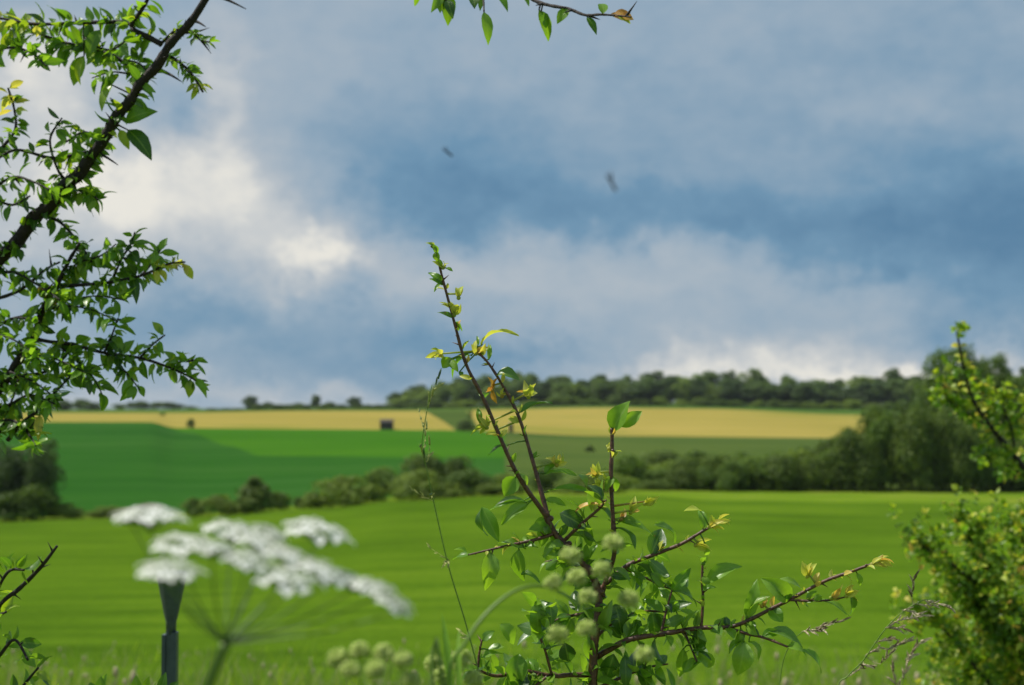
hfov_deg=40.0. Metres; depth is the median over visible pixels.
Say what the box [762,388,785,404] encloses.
tree
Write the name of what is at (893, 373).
tree
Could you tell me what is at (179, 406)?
tree
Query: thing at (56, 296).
blackthorn tree
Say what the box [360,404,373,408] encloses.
bush
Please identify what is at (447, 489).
bush
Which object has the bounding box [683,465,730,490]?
bush
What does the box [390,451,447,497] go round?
bush
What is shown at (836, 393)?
tree
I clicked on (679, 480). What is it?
bush
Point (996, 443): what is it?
bush
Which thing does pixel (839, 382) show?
tree
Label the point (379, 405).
bush
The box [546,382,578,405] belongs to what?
tree
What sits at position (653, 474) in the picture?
bush
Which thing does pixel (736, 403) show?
bush
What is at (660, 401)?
bush
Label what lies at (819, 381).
tree
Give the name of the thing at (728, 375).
tree
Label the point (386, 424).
field hut
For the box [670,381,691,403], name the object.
tree
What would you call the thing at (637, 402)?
bush
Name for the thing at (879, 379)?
tree
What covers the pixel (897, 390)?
tree
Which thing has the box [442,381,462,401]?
tree
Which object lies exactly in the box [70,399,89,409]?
tree
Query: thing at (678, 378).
tree
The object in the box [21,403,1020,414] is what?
ridge
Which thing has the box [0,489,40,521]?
bush
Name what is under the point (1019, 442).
bush
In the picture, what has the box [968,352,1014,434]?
tree
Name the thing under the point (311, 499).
bush
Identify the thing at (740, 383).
tree
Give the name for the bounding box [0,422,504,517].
dark crop field
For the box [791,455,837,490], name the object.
bush
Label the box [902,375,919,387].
tree
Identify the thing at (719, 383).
tree
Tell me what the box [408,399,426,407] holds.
tree
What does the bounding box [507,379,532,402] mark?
tree
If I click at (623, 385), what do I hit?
tree
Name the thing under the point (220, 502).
bush
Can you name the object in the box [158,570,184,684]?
funnel post
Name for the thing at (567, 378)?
tree
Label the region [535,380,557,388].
tree
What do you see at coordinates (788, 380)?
tree
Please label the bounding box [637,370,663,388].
tree
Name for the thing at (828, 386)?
tree
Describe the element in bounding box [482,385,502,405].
tree
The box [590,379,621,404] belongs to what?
tree
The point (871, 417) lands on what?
bush
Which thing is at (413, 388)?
tree
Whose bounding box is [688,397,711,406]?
bush
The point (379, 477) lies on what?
bush
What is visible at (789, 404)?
bush
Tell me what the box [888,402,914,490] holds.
bush
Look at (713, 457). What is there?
bush
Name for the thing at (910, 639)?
grass stalk
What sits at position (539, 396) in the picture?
tree
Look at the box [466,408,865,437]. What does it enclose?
golden field
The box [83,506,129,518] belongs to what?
bush
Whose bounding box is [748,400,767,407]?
bush
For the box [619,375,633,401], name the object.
tree
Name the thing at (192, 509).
bush
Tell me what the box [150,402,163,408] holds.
tree
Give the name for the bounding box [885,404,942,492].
bush
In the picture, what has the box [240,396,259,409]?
tree
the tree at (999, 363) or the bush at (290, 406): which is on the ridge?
the bush at (290, 406)
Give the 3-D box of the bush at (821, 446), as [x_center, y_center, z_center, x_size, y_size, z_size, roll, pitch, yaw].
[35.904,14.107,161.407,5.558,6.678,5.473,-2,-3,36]
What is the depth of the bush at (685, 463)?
158.36 m
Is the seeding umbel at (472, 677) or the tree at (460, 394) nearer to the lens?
the seeding umbel at (472, 677)
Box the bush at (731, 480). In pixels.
[711,459,752,491]
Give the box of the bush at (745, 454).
[733,451,758,487]
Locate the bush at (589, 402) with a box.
[579,398,607,405]
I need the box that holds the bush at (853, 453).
[825,426,884,491]
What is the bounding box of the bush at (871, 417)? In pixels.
[855,407,895,490]
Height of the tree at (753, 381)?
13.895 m
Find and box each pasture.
[425,410,479,430]
[505,432,1002,491]
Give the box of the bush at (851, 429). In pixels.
[831,427,870,490]
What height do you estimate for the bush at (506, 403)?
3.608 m
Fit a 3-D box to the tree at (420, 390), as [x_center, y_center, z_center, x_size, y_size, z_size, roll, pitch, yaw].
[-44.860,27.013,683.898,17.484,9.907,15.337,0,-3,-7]
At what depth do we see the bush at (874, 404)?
652.57 m
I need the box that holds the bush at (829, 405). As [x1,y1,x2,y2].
[816,401,844,408]
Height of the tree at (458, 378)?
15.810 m
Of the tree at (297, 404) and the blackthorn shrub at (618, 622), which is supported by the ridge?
the tree at (297, 404)
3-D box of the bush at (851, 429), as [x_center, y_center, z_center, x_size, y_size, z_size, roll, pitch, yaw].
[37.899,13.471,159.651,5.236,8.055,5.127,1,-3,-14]
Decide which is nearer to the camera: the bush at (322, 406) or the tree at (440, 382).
the bush at (322, 406)
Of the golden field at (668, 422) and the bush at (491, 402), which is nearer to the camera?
the golden field at (668, 422)
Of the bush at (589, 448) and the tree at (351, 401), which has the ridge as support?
the tree at (351, 401)
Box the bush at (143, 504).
[133,502,162,513]
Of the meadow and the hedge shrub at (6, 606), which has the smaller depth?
the hedge shrub at (6, 606)
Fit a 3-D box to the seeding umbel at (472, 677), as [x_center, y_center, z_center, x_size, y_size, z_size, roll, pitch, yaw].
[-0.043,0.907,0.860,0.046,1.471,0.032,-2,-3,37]
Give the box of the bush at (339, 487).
[311,474,376,506]
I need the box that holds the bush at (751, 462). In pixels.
[732,454,790,490]
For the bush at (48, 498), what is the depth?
127.22 m
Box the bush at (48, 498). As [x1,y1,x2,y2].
[14,482,64,521]
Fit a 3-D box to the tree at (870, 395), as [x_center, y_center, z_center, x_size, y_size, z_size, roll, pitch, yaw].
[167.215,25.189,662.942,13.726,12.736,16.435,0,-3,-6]
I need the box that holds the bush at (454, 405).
[442,401,461,408]
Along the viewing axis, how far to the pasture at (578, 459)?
332.98 m
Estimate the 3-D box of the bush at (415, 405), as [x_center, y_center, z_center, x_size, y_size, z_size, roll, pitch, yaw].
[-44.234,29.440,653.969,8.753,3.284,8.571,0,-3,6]
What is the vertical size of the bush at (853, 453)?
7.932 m
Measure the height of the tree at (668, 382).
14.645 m
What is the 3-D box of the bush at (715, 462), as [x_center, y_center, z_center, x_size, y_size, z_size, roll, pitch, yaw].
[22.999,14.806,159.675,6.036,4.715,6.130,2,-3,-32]
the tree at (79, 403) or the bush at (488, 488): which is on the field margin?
the bush at (488, 488)
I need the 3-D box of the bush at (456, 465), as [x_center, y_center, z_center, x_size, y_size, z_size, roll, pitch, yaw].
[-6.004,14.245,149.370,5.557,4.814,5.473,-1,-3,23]
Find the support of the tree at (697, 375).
on the ridge
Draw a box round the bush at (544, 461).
[536,460,551,462]
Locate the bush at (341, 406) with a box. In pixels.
[334,404,350,408]
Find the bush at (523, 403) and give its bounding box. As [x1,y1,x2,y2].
[518,400,543,406]
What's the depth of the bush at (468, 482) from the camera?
130.66 m
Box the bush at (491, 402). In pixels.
[476,398,500,407]
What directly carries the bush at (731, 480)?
on the field margin
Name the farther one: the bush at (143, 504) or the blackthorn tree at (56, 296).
the bush at (143, 504)
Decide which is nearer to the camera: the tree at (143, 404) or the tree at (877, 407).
the tree at (877, 407)
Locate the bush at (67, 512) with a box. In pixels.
[40,502,89,518]
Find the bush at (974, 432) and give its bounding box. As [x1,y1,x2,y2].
[944,419,996,491]
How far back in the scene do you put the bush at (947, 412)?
159.01 m
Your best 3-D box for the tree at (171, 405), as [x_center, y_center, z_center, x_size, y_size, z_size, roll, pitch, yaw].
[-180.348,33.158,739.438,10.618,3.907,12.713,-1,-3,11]
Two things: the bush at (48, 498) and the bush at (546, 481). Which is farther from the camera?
the bush at (546, 481)
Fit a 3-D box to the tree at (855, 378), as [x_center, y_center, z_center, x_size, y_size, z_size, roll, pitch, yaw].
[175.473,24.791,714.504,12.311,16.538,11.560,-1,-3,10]
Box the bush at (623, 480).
[592,473,639,493]
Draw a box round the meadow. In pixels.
[0,496,1023,684]
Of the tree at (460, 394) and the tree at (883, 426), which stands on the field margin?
the tree at (883, 426)
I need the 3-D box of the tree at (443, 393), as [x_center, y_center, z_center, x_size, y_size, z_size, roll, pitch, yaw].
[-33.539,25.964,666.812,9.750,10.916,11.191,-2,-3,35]
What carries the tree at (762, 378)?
on the ridge
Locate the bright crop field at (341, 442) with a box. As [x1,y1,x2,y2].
[65,422,504,457]
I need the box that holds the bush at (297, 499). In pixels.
[289,497,314,508]
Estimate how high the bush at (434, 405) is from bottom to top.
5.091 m
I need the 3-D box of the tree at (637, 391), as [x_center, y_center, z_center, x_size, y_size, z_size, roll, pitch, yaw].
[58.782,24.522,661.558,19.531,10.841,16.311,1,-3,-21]
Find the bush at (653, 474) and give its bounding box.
[639,467,682,488]
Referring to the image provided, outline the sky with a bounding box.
[0,0,1023,408]
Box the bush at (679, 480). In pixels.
[660,468,701,490]
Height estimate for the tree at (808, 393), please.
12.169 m
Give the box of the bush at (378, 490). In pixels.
[347,483,389,502]
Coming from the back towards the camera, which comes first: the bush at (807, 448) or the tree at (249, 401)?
the tree at (249, 401)
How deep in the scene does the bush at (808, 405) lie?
652.74 m
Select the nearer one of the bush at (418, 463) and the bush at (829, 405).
the bush at (418, 463)
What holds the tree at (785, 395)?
on the ridge
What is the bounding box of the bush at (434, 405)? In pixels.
[421,399,443,408]
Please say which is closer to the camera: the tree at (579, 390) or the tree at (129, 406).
the tree at (579, 390)
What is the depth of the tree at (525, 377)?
685.32 m
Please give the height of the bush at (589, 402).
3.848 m
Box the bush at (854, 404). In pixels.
[842,399,862,409]
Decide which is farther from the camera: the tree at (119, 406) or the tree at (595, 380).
the tree at (119, 406)
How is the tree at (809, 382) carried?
on the ridge
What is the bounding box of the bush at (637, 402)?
[629,399,649,405]
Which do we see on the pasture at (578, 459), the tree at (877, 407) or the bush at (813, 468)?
the tree at (877, 407)
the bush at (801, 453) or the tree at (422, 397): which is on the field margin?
the bush at (801, 453)
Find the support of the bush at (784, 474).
on the field margin
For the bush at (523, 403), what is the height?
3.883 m
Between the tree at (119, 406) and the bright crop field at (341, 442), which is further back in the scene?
the tree at (119, 406)
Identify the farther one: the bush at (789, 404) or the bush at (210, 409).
the bush at (210, 409)
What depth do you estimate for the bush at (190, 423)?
450.82 m
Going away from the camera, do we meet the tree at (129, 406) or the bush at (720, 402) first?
the bush at (720, 402)
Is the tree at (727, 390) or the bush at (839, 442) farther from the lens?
the tree at (727, 390)
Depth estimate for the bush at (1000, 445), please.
161.34 m
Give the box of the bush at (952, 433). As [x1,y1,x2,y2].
[925,409,976,491]
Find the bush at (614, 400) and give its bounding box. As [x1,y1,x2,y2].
[605,397,624,405]
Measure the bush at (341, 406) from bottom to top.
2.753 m
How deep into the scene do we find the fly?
0.60 m
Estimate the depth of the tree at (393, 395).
704.65 m
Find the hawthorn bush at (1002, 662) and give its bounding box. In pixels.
[886,321,1023,684]
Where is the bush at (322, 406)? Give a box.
[316,404,332,409]
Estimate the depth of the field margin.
140.51 m
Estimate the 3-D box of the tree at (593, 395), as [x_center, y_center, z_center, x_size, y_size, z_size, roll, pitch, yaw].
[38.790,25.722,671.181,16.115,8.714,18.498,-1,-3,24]
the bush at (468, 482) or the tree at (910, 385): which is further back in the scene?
the tree at (910, 385)
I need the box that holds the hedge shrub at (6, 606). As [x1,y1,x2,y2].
[0,543,177,684]
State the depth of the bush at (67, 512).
127.84 m
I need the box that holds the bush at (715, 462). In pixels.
[688,452,733,490]
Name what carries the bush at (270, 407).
on the ridge
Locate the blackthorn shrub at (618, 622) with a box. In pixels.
[425,242,893,684]
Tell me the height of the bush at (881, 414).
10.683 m
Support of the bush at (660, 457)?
on the pasture at (578, 459)
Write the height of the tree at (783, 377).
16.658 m
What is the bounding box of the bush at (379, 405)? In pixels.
[369,404,385,408]
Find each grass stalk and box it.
[410,367,478,670]
[779,617,850,684]
[838,569,955,684]
[886,637,932,684]
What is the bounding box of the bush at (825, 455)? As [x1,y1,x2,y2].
[814,447,859,490]
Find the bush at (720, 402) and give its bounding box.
[705,399,728,406]
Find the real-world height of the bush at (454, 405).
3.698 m
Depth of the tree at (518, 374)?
710.78 m
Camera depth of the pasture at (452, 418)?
544.93 m
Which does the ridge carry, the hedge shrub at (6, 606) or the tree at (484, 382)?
the tree at (484, 382)
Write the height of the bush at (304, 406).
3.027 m
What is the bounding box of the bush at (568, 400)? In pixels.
[559,396,584,405]
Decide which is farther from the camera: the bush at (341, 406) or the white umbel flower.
the bush at (341, 406)
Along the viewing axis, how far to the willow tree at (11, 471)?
129.91 m
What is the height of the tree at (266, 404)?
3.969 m
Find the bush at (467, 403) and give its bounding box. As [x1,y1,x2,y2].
[457,400,478,407]
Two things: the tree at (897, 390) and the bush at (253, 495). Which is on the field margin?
the bush at (253, 495)
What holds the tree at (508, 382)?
on the ridge
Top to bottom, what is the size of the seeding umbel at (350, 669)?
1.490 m
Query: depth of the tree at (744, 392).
665.70 m
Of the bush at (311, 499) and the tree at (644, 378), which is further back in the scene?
the tree at (644, 378)
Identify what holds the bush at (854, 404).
on the ridge
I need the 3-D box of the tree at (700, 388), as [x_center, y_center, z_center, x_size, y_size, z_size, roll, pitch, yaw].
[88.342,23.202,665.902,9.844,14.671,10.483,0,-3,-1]
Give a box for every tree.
[0,0,636,456]
[0,444,30,519]
[4,448,48,520]
[21,437,68,520]
[51,400,76,410]
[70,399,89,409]
[81,402,100,410]
[111,404,127,408]
[125,402,138,408]
[130,401,154,408]
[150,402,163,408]
[160,402,177,408]
[175,404,184,408]
[182,406,198,408]
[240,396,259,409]
[262,402,273,409]
[292,403,302,408]
[310,395,320,408]
[323,402,336,408]
[343,397,362,408]
[384,392,404,403]
[386,395,414,407]
[403,388,428,396]
[406,384,428,393]
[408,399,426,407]
[414,389,437,403]
[432,380,446,401]
[432,386,452,407]
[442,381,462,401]
[447,376,476,396]
[451,384,470,404]
[458,379,480,406]
[466,383,484,407]
[477,374,493,400]
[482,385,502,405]
[497,384,512,405]
[503,380,513,394]
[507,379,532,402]
[510,371,524,404]
[512,376,533,384]
[517,384,550,405]
[526,372,540,383]
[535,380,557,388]
[540,382,556,405]
[545,375,571,404]
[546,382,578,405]
[561,375,573,382]
[564,383,591,404]
[575,379,590,399]
[581,387,603,403]
[588,374,607,403]
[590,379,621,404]
[591,379,603,387]
[603,381,631,404]
[610,379,635,385]
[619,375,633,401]
[620,383,654,405]
[635,377,655,404]
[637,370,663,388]
[640,379,669,404]
[658,376,676,404]
[660,375,679,404]
[661,375,684,400]
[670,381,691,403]
[677,373,708,404]
[680,378,694,402]
[689,376,708,404]
[702,371,720,387]
[704,384,722,405]
[715,378,736,401]
[716,378,741,406]
[718,369,737,380]
[734,379,747,387]
[734,387,757,406]
[735,368,762,388]
[745,382,775,406]
[747,379,762,399]
[759,375,774,386]
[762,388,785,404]
[767,383,782,405]
[775,383,803,403]
[780,374,796,384]
[780,377,800,400]
[790,383,820,404]
[803,381,817,388]
[812,379,827,382]
[813,381,840,394]
[814,387,839,406]
[830,390,842,403]
[833,379,846,405]
[837,386,862,403]
[842,375,874,407]
[847,376,860,406]
[852,383,884,407]
[864,411,904,491]
[867,381,890,404]
[867,405,895,420]
[873,377,884,401]
[882,367,903,383]
[882,378,913,403]
[885,379,905,406]
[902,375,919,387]
[906,378,920,402]
[910,342,986,423]
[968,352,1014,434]
[1001,374,1023,446]
[1016,366,1023,379]
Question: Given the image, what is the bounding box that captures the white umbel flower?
[109,504,414,684]
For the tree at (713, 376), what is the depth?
706.94 m
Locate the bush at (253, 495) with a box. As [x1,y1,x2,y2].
[233,476,278,513]
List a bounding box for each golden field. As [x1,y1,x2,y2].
[15,411,453,429]
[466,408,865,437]
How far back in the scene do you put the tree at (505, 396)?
667.47 m
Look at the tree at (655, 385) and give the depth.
667.82 m
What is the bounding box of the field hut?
[379,419,393,429]
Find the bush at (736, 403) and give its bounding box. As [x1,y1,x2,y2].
[726,400,745,406]
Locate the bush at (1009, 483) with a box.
[973,454,1023,491]
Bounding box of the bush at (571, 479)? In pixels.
[552,473,603,493]
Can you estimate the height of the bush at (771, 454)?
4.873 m
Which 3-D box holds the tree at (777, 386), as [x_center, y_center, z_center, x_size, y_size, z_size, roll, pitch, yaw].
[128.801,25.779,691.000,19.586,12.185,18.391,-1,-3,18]
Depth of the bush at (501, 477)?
132.87 m
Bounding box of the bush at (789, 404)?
[779,401,803,408]
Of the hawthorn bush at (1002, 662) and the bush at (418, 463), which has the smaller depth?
the hawthorn bush at (1002, 662)
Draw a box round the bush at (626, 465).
[600,452,650,489]
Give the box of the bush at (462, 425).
[454,419,474,430]
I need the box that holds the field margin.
[0,489,1023,521]
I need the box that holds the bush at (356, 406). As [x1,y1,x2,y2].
[352,404,366,408]
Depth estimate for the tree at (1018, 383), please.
176.00 m
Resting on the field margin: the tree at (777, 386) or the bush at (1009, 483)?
the bush at (1009, 483)
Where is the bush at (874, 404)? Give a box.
[863,403,885,408]
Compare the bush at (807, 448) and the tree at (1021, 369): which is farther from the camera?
the tree at (1021, 369)
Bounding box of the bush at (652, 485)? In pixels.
[631,479,676,490]
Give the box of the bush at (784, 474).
[752,454,809,491]
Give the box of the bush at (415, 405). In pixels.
[409,402,423,408]
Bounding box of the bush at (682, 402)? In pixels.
[673,399,688,405]
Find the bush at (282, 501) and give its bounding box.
[262,491,292,511]
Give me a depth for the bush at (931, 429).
155.71 m
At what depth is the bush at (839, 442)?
164.13 m
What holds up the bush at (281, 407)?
on the ridge
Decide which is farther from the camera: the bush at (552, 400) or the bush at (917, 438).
the bush at (552, 400)
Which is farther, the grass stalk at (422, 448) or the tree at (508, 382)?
the tree at (508, 382)
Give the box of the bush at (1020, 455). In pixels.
[992,446,1023,490]
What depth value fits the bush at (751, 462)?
155.96 m
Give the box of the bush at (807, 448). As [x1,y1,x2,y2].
[793,446,816,488]
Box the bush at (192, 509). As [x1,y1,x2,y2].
[177,497,207,516]
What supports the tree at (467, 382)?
on the ridge
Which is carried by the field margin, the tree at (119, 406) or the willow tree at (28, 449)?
the willow tree at (28, 449)
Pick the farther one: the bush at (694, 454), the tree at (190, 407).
the tree at (190, 407)
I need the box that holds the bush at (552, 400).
[539,398,559,405]
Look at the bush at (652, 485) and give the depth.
154.76 m
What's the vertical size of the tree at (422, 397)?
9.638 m
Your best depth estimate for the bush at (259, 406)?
678.22 m
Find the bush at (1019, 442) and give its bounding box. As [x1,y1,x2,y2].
[1008,436,1023,449]
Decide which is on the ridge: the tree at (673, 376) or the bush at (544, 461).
the tree at (673, 376)
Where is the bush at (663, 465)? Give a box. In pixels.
[647,460,681,488]
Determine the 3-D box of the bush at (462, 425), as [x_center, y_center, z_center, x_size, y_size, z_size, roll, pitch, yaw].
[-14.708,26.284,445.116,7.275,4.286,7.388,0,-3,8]
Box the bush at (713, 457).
[698,453,731,488]
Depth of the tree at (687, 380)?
689.11 m
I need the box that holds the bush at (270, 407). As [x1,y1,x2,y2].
[267,404,283,409]
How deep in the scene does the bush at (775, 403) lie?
653.03 m
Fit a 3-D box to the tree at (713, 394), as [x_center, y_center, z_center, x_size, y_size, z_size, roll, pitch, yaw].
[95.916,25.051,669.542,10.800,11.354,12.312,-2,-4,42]
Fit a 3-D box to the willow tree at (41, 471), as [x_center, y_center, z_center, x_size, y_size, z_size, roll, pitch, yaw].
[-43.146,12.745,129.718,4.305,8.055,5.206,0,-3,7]
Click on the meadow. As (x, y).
(85, 586)
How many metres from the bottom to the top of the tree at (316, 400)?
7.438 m
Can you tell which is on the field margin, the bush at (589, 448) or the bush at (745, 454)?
the bush at (745, 454)
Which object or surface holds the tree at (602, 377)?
on the ridge
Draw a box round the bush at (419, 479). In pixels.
[385,469,440,500]
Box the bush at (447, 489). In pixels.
[416,481,468,499]
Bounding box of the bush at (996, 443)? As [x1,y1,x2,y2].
[962,416,1006,490]
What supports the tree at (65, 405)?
on the ridge
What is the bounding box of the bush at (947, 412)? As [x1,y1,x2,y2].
[927,404,967,490]
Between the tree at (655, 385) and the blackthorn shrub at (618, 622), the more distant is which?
the tree at (655, 385)
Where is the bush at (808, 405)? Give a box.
[798,402,818,408]
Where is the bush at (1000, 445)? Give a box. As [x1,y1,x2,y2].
[988,440,1022,489]
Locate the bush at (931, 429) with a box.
[907,408,952,491]
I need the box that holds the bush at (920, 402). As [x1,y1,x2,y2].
[892,395,933,488]
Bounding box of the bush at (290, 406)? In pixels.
[283,404,298,409]
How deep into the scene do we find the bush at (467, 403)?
652.46 m
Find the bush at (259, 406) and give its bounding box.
[250,404,267,409]
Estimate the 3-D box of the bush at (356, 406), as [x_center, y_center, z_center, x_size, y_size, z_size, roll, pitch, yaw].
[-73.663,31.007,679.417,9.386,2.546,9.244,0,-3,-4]
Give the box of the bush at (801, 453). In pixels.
[780,448,816,489]
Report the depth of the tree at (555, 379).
705.27 m
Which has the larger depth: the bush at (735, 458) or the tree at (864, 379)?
the tree at (864, 379)
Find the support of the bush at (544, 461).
on the pasture at (578, 459)
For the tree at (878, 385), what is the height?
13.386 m
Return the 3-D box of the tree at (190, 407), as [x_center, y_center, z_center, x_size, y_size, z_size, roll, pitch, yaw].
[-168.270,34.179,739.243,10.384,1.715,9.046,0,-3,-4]
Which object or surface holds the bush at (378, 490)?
on the field margin
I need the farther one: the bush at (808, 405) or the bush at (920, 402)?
the bush at (808, 405)
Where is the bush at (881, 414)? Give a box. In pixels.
[862,408,894,487]
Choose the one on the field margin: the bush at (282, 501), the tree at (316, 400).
the bush at (282, 501)
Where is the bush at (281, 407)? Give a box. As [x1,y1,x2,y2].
[276,404,288,409]
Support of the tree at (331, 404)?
on the ridge
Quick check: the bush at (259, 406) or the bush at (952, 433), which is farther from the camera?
the bush at (259, 406)
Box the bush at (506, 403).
[499,400,517,406]
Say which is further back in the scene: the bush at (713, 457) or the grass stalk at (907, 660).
the bush at (713, 457)
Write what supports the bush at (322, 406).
on the ridge
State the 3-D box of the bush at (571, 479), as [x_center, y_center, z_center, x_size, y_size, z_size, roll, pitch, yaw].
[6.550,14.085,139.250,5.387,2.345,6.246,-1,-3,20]
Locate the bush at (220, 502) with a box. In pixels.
[196,494,248,515]
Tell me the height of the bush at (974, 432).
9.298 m
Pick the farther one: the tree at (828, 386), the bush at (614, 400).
the tree at (828, 386)
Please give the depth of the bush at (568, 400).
652.50 m
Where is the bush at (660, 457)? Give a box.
[634,449,680,474]
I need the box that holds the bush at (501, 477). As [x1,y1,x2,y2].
[484,473,533,494]
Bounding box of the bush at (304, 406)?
[297,404,314,409]
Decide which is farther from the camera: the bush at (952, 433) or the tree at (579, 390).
the tree at (579, 390)
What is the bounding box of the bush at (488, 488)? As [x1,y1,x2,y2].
[471,482,516,495]
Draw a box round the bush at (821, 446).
[810,437,839,490]
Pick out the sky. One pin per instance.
(807, 190)
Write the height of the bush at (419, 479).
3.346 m
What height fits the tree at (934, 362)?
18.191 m
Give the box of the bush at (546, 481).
[522,464,566,492]
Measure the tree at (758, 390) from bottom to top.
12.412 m
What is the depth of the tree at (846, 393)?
665.98 m
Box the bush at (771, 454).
[752,451,797,490]
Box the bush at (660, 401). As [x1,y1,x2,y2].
[652,397,670,405]
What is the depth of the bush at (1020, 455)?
157.32 m
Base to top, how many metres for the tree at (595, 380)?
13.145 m
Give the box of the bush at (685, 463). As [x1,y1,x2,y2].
[663,455,702,489]
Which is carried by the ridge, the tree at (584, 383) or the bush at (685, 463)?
the tree at (584, 383)
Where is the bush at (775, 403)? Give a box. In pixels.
[767,399,783,407]
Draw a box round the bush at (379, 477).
[360,466,416,501]
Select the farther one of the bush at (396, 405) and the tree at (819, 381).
the tree at (819, 381)
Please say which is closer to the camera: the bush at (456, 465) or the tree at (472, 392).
the bush at (456, 465)
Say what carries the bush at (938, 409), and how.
on the pasture at (578, 459)
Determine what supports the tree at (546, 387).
on the ridge
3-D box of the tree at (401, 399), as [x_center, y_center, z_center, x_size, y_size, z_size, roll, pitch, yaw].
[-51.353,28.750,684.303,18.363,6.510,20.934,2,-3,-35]
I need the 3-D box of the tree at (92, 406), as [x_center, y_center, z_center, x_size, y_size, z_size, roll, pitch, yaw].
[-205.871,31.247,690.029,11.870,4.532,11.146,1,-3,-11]
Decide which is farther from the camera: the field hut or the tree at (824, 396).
the tree at (824, 396)
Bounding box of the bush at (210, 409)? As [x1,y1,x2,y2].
[205,408,218,410]
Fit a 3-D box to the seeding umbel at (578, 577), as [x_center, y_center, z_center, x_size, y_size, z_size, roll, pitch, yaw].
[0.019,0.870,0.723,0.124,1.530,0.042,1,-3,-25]
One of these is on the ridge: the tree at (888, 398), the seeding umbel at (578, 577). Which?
the tree at (888, 398)
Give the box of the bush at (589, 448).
[584,445,594,451]
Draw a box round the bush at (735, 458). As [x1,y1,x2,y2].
[724,457,754,489]
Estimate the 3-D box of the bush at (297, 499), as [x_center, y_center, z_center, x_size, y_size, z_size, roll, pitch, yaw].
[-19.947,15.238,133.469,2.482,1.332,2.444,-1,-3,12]
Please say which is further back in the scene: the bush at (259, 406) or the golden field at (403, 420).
the bush at (259, 406)
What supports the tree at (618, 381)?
on the ridge
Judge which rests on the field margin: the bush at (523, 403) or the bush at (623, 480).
the bush at (623, 480)
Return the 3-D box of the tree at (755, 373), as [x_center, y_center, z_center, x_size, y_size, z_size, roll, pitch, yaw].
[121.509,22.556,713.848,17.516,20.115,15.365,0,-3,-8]
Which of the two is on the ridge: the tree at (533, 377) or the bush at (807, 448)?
the tree at (533, 377)
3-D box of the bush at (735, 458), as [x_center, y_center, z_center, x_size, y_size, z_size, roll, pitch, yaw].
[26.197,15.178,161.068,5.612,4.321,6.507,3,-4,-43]
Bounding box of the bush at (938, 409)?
[935,403,966,486]
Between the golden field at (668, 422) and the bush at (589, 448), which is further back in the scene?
the golden field at (668, 422)
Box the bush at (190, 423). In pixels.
[186,418,195,427]
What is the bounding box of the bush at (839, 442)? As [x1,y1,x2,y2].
[829,435,868,489]
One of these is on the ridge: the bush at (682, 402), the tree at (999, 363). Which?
the bush at (682, 402)
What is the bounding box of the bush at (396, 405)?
[388,403,410,408]
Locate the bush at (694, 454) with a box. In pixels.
[674,449,722,464]
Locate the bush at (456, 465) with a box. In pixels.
[433,454,480,491]
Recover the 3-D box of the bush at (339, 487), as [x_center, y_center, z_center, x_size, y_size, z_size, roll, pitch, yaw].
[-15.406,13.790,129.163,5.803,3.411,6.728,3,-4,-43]
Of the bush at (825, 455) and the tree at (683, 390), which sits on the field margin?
the bush at (825, 455)
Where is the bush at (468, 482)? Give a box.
[443,468,499,496]
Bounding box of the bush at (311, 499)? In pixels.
[297,492,339,508]
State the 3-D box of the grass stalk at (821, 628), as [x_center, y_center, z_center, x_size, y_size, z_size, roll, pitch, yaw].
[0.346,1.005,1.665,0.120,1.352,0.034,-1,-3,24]
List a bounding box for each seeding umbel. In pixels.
[327,641,420,684]
[424,615,483,684]
[430,533,654,684]

